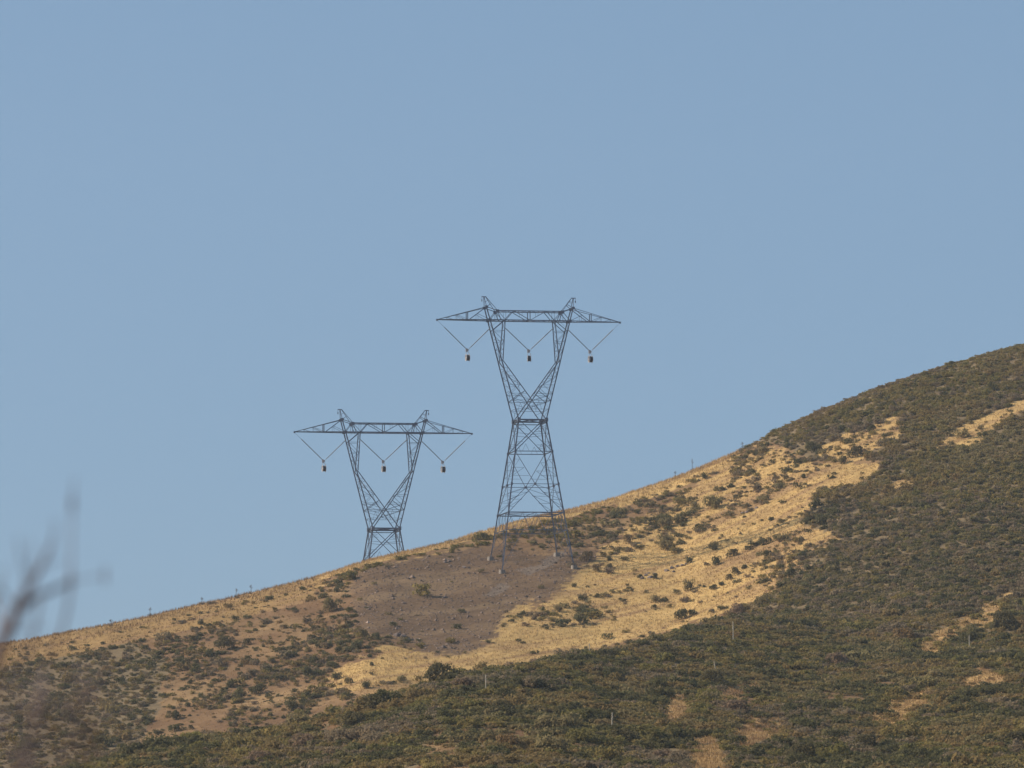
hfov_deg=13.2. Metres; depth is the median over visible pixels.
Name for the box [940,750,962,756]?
shrub
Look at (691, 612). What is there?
shrub
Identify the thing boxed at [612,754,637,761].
shrub
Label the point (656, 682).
shrub
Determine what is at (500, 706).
shrub
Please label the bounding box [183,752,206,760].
shrub
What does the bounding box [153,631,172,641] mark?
shrub
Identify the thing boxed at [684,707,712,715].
shrub
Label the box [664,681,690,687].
shrub
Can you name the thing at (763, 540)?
shrub
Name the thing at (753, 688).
shrub
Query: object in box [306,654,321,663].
shrub
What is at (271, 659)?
shrub
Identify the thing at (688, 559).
shrub
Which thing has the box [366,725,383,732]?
shrub
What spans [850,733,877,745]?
shrub
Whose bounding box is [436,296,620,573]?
transmission tower
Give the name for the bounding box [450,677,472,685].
shrub
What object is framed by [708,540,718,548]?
shrub
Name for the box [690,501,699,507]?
shrub
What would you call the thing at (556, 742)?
shrub
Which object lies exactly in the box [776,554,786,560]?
shrub
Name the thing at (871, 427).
shrub
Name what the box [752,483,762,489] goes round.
shrub
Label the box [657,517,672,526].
shrub
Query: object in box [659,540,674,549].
shrub
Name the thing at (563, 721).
shrub
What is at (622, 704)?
shrub
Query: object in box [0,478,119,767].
bare bush
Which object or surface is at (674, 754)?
shrub
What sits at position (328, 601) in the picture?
shrub
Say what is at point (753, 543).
shrub
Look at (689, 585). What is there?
shrub
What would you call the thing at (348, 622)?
shrub
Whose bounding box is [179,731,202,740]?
shrub
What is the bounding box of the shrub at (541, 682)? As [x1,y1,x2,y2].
[528,678,560,688]
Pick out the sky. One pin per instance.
(228, 228)
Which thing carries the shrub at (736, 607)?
on the hillside
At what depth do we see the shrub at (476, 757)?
374.21 m
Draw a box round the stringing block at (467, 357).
[465,351,469,360]
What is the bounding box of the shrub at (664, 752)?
[653,750,671,756]
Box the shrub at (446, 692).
[436,687,467,697]
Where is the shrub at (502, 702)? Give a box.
[491,699,514,709]
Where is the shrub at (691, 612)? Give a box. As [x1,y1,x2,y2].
[688,609,696,615]
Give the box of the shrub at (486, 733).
[480,729,504,739]
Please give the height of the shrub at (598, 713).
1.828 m
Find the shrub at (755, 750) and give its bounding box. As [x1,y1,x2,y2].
[735,746,766,755]
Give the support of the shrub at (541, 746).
on the hillside
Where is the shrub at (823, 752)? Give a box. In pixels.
[809,750,832,757]
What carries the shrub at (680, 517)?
on the hillside
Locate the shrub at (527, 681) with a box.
[514,675,537,688]
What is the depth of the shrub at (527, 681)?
446.23 m
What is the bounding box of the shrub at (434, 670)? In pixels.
[422,662,457,681]
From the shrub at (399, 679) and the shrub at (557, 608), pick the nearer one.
the shrub at (399, 679)
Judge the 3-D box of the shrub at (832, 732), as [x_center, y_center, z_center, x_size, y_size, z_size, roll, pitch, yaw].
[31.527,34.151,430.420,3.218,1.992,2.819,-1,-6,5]
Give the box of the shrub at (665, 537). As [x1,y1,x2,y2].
[656,532,674,546]
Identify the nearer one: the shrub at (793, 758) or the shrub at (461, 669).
the shrub at (793, 758)
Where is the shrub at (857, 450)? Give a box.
[846,445,863,457]
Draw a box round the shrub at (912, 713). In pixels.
[903,710,921,719]
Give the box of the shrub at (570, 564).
[566,561,576,567]
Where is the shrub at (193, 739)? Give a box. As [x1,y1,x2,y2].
[175,735,206,744]
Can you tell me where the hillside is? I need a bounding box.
[0,347,1023,767]
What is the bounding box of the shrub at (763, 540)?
[758,536,772,544]
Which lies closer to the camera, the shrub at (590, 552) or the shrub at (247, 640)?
the shrub at (247, 640)
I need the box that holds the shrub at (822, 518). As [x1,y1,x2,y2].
[815,512,834,525]
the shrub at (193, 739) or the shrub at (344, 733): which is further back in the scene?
the shrub at (193, 739)
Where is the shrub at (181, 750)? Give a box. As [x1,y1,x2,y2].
[174,746,192,753]
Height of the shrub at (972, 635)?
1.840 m
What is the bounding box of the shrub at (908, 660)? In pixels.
[900,657,923,664]
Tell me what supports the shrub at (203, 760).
on the hillside
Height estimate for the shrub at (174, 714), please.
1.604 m
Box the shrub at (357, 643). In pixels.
[351,639,363,648]
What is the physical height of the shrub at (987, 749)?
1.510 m
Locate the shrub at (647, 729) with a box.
[623,723,667,739]
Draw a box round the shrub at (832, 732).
[819,725,851,737]
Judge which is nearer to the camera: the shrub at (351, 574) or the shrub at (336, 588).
the shrub at (336, 588)
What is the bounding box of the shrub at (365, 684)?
[361,680,370,687]
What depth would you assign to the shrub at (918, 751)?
404.78 m
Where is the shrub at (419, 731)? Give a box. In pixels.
[411,728,433,735]
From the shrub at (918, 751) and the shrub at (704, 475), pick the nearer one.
the shrub at (918, 751)
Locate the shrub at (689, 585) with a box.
[683,579,695,590]
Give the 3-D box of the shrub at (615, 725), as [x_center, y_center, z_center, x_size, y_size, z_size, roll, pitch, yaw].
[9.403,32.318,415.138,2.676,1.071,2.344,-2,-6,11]
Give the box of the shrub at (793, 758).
[784,750,810,764]
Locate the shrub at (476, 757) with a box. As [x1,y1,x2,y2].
[468,754,491,762]
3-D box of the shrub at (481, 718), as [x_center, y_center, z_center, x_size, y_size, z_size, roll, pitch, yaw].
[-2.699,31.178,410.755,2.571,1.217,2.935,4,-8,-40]
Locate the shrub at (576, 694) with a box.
[568,690,584,698]
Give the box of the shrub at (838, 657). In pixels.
[824,652,849,663]
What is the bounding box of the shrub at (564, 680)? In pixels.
[538,676,574,686]
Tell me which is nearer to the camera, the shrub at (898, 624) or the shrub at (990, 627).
the shrub at (990, 627)
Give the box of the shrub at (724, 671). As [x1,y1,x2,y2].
[712,668,735,675]
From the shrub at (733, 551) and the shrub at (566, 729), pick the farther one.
the shrub at (733, 551)
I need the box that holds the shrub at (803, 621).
[796,616,815,626]
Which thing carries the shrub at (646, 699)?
on the hillside
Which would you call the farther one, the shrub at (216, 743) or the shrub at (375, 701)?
the shrub at (375, 701)
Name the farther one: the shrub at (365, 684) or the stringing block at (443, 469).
the stringing block at (443, 469)
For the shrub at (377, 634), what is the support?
on the hillside
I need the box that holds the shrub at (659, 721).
[656,717,681,726]
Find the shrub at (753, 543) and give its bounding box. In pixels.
[747,541,758,547]
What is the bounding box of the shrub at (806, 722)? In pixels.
[789,717,820,729]
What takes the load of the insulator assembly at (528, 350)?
attached to the transmission tower at (541, 422)
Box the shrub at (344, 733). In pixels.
[321,727,360,740]
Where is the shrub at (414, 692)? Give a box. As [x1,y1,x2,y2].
[404,684,434,697]
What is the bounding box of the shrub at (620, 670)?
[608,666,629,675]
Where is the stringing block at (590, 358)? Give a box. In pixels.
[588,353,592,362]
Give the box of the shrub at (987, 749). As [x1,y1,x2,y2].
[972,744,1011,753]
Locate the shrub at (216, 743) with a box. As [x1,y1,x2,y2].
[187,740,222,748]
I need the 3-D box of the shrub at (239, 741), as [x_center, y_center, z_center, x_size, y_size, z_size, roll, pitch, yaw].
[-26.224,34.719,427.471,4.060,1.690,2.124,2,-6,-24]
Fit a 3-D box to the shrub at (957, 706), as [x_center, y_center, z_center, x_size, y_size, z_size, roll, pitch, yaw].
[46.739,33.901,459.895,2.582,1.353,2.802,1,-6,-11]
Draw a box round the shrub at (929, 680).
[910,675,937,686]
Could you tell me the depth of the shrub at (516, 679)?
447.20 m
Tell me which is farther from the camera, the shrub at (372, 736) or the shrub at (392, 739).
the shrub at (372, 736)
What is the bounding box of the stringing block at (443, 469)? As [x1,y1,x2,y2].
[440,465,445,472]
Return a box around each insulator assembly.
[301,433,352,462]
[360,434,412,462]
[422,441,464,463]
[438,321,489,351]
[498,321,552,352]
[568,330,612,353]
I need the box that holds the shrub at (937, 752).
[924,748,949,757]
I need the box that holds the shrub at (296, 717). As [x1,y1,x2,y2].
[286,712,309,722]
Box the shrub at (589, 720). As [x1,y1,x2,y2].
[586,717,605,723]
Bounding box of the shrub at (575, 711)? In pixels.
[558,707,586,721]
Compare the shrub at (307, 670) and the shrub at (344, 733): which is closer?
the shrub at (344, 733)
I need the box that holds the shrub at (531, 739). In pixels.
[511,737,537,745]
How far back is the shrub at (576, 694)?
441.16 m
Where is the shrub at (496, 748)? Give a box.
[483,744,511,754]
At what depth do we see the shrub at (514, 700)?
424.94 m
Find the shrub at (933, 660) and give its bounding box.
[924,657,950,665]
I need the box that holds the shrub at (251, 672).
[246,668,257,675]
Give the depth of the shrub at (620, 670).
475.54 m
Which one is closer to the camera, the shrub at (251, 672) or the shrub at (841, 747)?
the shrub at (841, 747)
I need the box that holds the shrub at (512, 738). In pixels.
[495,733,526,747]
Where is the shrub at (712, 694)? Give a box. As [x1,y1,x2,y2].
[699,690,725,699]
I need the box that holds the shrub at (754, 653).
[741,649,768,659]
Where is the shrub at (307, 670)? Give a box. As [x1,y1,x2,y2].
[302,665,312,675]
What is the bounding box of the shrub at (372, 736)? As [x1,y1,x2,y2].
[359,732,389,740]
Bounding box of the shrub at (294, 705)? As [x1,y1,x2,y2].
[284,698,298,710]
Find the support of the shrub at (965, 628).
on the hillside
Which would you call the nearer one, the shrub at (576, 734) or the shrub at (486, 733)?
the shrub at (486, 733)
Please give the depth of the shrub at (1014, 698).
466.04 m
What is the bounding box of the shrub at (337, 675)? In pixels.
[331,672,342,679]
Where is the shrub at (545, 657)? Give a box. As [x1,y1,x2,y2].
[537,655,561,661]
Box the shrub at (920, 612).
[915,608,944,615]
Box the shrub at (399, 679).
[397,676,404,682]
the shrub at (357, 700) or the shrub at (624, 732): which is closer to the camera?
the shrub at (624, 732)
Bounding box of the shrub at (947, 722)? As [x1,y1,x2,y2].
[928,717,960,725]
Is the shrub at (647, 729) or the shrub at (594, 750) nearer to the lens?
the shrub at (594, 750)
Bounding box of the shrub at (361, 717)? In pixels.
[335,711,365,726]
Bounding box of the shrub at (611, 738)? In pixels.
[597,735,624,744]
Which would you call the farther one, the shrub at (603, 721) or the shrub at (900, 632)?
the shrub at (900, 632)
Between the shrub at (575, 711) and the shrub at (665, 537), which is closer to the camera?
the shrub at (575, 711)
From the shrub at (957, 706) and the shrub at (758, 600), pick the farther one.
the shrub at (758, 600)
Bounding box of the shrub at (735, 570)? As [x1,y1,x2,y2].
[731,568,739,573]
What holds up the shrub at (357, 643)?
on the hillside
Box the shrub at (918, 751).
[894,746,931,757]
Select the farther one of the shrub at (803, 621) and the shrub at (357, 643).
the shrub at (357, 643)
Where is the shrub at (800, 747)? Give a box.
[782,742,817,757]
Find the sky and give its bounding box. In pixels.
[0,0,1023,641]
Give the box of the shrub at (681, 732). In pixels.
[664,724,695,738]
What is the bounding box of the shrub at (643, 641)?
[631,639,650,644]
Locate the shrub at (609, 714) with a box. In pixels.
[590,707,618,720]
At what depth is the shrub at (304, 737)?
419.82 m
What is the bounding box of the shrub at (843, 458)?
[838,455,846,463]
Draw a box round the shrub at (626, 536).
[623,534,632,543]
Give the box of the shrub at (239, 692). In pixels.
[232,685,246,698]
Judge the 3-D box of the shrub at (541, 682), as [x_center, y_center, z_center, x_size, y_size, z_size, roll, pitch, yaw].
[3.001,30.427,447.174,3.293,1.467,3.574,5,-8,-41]
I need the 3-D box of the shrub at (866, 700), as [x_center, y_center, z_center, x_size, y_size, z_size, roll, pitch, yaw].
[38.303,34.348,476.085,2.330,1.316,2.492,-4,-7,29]
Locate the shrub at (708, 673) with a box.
[699,669,724,682]
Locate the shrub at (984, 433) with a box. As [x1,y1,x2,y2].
[977,431,987,437]
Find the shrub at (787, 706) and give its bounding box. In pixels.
[781,702,796,710]
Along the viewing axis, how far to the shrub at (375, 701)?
440.10 m
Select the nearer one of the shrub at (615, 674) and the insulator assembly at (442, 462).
the shrub at (615, 674)
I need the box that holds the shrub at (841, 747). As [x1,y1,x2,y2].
[828,742,853,754]
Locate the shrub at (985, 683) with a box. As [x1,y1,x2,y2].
[975,681,1009,687]
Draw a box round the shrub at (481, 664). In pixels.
[471,661,489,668]
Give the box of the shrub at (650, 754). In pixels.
[645,753,658,756]
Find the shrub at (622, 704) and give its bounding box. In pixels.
[619,701,651,707]
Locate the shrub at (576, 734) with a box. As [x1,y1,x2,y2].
[564,725,596,742]
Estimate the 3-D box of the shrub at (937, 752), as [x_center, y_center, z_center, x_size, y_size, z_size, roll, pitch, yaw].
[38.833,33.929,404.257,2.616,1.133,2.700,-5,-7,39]
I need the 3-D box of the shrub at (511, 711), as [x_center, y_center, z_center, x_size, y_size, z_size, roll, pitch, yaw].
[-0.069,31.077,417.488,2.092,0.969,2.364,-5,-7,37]
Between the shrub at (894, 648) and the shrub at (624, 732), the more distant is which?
the shrub at (894, 648)
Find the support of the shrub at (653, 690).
on the hillside
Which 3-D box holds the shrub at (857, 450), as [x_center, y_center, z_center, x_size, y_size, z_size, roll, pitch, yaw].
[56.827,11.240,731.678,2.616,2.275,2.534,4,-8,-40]
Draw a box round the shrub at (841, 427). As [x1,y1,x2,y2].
[837,423,845,430]
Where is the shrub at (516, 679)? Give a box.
[504,674,529,687]
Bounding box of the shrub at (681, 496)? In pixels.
[675,494,685,501]
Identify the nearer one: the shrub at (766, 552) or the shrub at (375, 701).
the shrub at (375, 701)
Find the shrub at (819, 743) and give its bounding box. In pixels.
[813,741,834,749]
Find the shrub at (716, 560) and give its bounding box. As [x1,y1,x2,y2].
[711,555,722,564]
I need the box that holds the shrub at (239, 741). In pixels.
[222,734,256,748]
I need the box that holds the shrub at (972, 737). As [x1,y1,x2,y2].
[961,734,992,745]
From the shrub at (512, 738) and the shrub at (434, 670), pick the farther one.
the shrub at (434, 670)
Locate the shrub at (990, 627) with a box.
[989,621,999,630]
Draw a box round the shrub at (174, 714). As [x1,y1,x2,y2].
[166,710,180,719]
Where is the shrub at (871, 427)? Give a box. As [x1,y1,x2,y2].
[867,425,875,431]
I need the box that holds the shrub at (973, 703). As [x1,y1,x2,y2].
[942,701,979,710]
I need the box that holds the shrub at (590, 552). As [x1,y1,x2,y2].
[577,550,593,560]
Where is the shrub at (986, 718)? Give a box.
[981,713,1007,722]
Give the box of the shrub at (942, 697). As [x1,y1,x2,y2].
[932,689,955,703]
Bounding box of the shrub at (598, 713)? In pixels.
[579,706,608,719]
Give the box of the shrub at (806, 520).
[800,516,811,523]
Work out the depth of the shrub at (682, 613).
648.36 m
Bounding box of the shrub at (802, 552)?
[797,550,806,557]
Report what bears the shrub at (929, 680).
on the hillside
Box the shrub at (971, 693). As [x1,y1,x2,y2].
[952,685,979,697]
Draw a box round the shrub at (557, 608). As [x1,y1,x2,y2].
[553,604,562,611]
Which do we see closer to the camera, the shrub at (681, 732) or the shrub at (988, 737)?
the shrub at (681, 732)
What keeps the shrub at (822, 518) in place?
on the hillside
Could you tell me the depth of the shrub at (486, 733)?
393.84 m
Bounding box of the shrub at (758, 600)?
[753,595,767,607]
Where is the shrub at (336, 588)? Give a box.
[333,584,341,591]
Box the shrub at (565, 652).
[552,647,581,657]
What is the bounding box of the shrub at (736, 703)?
[719,699,747,710]
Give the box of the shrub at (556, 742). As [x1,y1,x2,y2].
[534,734,569,751]
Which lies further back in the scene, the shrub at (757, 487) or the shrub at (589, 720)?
the shrub at (757, 487)
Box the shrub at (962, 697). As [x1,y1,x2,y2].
[944,694,973,702]
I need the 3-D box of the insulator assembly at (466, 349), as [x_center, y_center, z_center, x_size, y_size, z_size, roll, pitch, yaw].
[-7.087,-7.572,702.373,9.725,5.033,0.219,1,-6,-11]
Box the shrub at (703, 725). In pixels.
[694,721,721,728]
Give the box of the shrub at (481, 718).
[470,713,496,720]
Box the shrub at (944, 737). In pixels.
[937,733,963,742]
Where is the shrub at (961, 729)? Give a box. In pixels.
[954,725,981,735]
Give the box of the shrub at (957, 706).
[950,704,973,712]
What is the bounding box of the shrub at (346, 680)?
[344,677,352,683]
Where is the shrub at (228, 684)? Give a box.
[225,678,235,687]
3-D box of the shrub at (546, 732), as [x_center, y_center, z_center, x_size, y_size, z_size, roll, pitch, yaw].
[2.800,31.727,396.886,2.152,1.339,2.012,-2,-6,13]
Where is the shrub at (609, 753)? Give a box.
[595,743,623,760]
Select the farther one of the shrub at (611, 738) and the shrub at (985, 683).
the shrub at (985, 683)
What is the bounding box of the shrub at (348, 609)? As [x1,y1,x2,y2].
[346,606,353,612]
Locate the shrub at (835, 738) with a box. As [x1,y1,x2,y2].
[827,736,841,741]
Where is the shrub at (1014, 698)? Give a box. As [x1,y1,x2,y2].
[1009,697,1020,701]
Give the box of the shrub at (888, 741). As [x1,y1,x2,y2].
[879,738,897,745]
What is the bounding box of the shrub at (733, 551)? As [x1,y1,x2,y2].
[725,548,738,556]
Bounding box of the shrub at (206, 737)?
[201,733,218,740]
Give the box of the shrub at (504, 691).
[494,687,519,697]
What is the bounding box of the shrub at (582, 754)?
[573,750,594,757]
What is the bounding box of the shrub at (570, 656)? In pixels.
[564,652,583,660]
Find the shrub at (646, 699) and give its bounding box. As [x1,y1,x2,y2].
[637,697,654,705]
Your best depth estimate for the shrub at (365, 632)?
641.88 m
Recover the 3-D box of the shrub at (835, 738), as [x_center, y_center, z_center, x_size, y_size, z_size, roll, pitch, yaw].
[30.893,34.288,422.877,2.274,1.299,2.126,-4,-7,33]
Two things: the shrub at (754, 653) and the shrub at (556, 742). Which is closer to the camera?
the shrub at (556, 742)
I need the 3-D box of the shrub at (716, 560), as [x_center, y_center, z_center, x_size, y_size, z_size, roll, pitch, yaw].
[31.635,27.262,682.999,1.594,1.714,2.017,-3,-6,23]
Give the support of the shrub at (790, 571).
on the hillside
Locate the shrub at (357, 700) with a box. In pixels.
[354,695,371,704]
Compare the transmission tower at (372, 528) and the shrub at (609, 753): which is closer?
the shrub at (609, 753)
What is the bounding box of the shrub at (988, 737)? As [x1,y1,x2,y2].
[964,733,997,739]
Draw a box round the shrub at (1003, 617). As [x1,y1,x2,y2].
[990,609,1020,630]
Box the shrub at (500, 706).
[482,703,510,710]
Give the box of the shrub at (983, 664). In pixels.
[977,659,989,668]
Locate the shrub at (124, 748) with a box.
[115,742,143,753]
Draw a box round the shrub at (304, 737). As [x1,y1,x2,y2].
[288,732,313,747]
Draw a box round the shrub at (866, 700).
[859,697,876,703]
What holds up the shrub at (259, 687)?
on the hillside
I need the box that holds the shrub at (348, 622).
[344,620,353,626]
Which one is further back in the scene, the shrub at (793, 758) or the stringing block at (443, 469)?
the stringing block at (443, 469)
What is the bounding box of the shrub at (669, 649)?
[656,646,681,655]
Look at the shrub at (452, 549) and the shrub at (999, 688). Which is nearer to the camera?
the shrub at (999, 688)
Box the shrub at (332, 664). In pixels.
[326,661,338,668]
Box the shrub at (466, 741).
[456,739,481,746]
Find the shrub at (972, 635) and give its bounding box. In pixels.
[959,631,978,641]
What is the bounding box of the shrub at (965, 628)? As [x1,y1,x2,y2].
[955,624,979,632]
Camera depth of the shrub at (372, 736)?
406.82 m
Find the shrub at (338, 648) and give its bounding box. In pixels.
[334,646,342,651]
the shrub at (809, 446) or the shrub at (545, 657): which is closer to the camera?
the shrub at (545, 657)
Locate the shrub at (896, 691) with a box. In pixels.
[883,686,902,699]
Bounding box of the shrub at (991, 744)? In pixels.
[983,741,1005,748]
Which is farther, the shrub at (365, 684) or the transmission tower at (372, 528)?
the transmission tower at (372, 528)
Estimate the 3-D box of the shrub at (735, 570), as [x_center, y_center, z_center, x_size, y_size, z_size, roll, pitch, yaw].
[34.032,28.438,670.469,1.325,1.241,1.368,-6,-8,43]
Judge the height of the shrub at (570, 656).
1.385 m
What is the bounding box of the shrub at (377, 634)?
[371,632,379,637]
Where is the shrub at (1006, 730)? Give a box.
[997,728,1023,734]
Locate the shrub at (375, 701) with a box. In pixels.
[358,694,390,708]
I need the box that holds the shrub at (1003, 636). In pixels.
[989,632,1011,640]
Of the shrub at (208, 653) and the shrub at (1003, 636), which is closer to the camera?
the shrub at (1003, 636)
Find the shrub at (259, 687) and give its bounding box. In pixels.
[248,683,265,693]
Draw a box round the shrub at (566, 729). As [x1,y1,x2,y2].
[556,726,570,732]
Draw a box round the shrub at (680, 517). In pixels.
[669,513,687,523]
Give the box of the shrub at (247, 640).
[242,638,250,644]
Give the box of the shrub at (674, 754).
[668,751,686,758]
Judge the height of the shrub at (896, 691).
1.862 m
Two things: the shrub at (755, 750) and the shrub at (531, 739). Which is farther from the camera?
the shrub at (755, 750)
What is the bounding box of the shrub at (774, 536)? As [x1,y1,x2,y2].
[772,533,779,540]
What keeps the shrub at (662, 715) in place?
on the hillside
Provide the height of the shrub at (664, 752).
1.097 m
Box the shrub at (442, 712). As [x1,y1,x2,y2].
[435,709,458,717]
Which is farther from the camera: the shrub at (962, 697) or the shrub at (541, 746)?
the shrub at (962, 697)
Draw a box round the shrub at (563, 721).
[534,711,584,727]
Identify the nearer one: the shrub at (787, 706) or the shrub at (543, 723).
the shrub at (543, 723)
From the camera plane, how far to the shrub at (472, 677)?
445.87 m
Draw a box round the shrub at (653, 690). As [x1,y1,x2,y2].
[644,686,673,695]
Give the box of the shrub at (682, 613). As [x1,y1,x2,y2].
[674,608,687,618]
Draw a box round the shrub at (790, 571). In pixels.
[784,567,800,576]
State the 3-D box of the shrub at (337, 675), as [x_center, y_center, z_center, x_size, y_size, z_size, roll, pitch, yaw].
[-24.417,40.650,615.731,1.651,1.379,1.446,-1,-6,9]
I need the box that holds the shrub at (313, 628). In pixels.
[310,625,317,630]
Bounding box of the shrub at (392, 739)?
[381,736,403,745]
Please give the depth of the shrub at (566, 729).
405.28 m
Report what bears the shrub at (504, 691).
on the hillside
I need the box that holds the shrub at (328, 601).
[321,597,342,612]
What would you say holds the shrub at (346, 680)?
on the hillside
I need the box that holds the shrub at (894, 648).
[875,644,900,653]
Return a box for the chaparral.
[0,343,1023,767]
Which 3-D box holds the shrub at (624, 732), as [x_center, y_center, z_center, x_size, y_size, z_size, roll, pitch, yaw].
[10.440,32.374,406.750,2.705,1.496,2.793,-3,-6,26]
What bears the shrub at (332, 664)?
on the hillside
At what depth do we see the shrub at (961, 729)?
426.70 m
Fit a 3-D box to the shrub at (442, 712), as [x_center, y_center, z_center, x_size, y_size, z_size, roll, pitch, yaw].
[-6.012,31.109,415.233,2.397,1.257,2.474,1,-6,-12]
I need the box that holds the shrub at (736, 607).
[730,603,742,613]
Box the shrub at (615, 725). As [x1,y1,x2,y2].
[599,723,624,728]
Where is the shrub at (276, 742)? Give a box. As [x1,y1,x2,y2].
[258,739,284,748]
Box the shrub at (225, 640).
[216,635,234,649]
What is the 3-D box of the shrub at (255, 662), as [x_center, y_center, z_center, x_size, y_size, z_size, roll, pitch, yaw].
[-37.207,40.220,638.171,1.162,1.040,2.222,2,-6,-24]
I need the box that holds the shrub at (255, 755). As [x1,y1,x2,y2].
[246,749,273,760]
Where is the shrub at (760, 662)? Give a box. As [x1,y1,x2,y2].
[744,659,770,666]
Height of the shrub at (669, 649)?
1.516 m
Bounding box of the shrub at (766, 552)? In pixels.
[763,549,771,555]
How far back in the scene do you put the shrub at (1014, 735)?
412.77 m
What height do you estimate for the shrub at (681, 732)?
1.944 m
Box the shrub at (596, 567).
[592,564,600,571]
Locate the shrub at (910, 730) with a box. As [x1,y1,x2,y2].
[878,723,924,737]
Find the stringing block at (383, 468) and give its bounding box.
[381,463,385,471]
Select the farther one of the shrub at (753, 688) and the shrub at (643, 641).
the shrub at (643, 641)
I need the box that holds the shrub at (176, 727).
[168,724,180,731]
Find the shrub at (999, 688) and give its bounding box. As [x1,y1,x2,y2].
[979,683,1010,693]
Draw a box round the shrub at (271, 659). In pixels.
[267,657,275,662]
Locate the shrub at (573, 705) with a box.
[553,701,581,713]
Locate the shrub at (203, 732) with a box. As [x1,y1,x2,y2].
[200,730,218,734]
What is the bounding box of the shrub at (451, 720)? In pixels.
[439,715,462,724]
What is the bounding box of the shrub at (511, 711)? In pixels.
[503,709,522,715]
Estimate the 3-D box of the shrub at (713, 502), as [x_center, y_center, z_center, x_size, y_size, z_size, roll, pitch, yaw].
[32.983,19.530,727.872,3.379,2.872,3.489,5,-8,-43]
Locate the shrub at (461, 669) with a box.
[447,667,466,673]
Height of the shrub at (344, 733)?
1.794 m
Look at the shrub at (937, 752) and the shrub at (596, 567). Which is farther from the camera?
the shrub at (596, 567)
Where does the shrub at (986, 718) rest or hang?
on the hillside
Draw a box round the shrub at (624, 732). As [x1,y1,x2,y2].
[611,727,641,741]
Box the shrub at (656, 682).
[647,675,666,687]
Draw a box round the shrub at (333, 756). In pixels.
[329,752,340,758]
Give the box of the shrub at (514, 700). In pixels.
[502,692,527,708]
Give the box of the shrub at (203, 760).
[198,756,218,763]
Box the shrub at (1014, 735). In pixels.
[996,731,1023,740]
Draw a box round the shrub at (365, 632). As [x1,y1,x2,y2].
[360,629,369,637]
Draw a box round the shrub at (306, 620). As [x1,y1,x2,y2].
[302,617,312,623]
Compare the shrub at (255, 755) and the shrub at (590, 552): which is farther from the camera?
the shrub at (590, 552)
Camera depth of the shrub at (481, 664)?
475.19 m
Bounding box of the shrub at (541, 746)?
[534,742,558,748]
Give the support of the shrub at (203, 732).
on the hillside
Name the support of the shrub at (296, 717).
on the hillside
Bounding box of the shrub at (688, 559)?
[685,556,693,562]
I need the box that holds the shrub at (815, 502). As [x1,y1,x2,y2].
[808,498,822,506]
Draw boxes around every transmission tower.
[293,409,472,560]
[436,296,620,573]
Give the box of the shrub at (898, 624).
[877,621,906,629]
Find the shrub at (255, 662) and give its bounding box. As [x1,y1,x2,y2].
[249,659,258,664]
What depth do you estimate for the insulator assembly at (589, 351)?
706.08 m
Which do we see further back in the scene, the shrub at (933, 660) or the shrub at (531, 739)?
the shrub at (933, 660)
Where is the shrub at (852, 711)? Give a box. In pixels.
[842,708,862,715]
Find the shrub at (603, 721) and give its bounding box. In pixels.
[594,718,616,725]
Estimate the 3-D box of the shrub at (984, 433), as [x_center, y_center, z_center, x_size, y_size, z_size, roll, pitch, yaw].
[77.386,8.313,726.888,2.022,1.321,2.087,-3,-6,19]
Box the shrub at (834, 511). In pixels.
[826,506,839,516]
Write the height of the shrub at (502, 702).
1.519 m
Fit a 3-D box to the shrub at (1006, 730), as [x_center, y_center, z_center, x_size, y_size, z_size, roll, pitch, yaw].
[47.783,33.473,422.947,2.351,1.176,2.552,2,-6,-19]
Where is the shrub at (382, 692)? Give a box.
[369,688,401,705]
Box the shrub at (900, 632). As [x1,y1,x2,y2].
[891,627,920,637]
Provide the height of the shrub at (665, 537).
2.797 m
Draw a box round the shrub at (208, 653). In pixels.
[203,649,217,656]
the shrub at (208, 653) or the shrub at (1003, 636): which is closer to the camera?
the shrub at (1003, 636)
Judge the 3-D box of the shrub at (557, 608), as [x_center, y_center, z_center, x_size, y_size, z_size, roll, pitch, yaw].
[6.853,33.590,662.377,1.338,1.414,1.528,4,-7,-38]
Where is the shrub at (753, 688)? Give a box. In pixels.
[739,684,768,692]
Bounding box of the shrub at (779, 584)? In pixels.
[775,582,783,587]
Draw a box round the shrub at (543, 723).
[534,718,552,727]
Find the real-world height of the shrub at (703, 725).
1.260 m
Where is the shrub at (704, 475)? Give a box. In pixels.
[701,472,707,478]
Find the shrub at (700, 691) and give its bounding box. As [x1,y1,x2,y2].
[695,687,721,698]
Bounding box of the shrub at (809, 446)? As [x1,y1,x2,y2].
[805,441,821,452]
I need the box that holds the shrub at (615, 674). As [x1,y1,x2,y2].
[605,671,626,681]
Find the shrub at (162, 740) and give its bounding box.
[142,732,177,748]
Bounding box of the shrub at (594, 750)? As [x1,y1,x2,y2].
[592,744,607,754]
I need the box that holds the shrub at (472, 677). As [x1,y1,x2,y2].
[453,674,479,684]
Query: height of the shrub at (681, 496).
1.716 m
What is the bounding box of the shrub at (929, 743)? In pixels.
[918,741,938,746]
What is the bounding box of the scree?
[347,543,598,655]
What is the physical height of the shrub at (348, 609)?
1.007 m
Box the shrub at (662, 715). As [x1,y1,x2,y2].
[642,712,667,717]
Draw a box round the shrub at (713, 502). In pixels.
[702,495,722,509]
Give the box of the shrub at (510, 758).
[494,753,524,762]
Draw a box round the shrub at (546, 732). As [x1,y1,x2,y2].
[535,730,552,740]
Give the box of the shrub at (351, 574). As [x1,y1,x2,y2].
[343,569,357,580]
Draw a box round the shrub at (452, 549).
[449,545,454,552]
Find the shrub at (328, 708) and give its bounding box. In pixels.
[323,704,341,711]
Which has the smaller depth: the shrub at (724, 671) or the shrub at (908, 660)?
the shrub at (724, 671)
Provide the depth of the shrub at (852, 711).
459.86 m
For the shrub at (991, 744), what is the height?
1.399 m
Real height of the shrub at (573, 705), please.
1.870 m

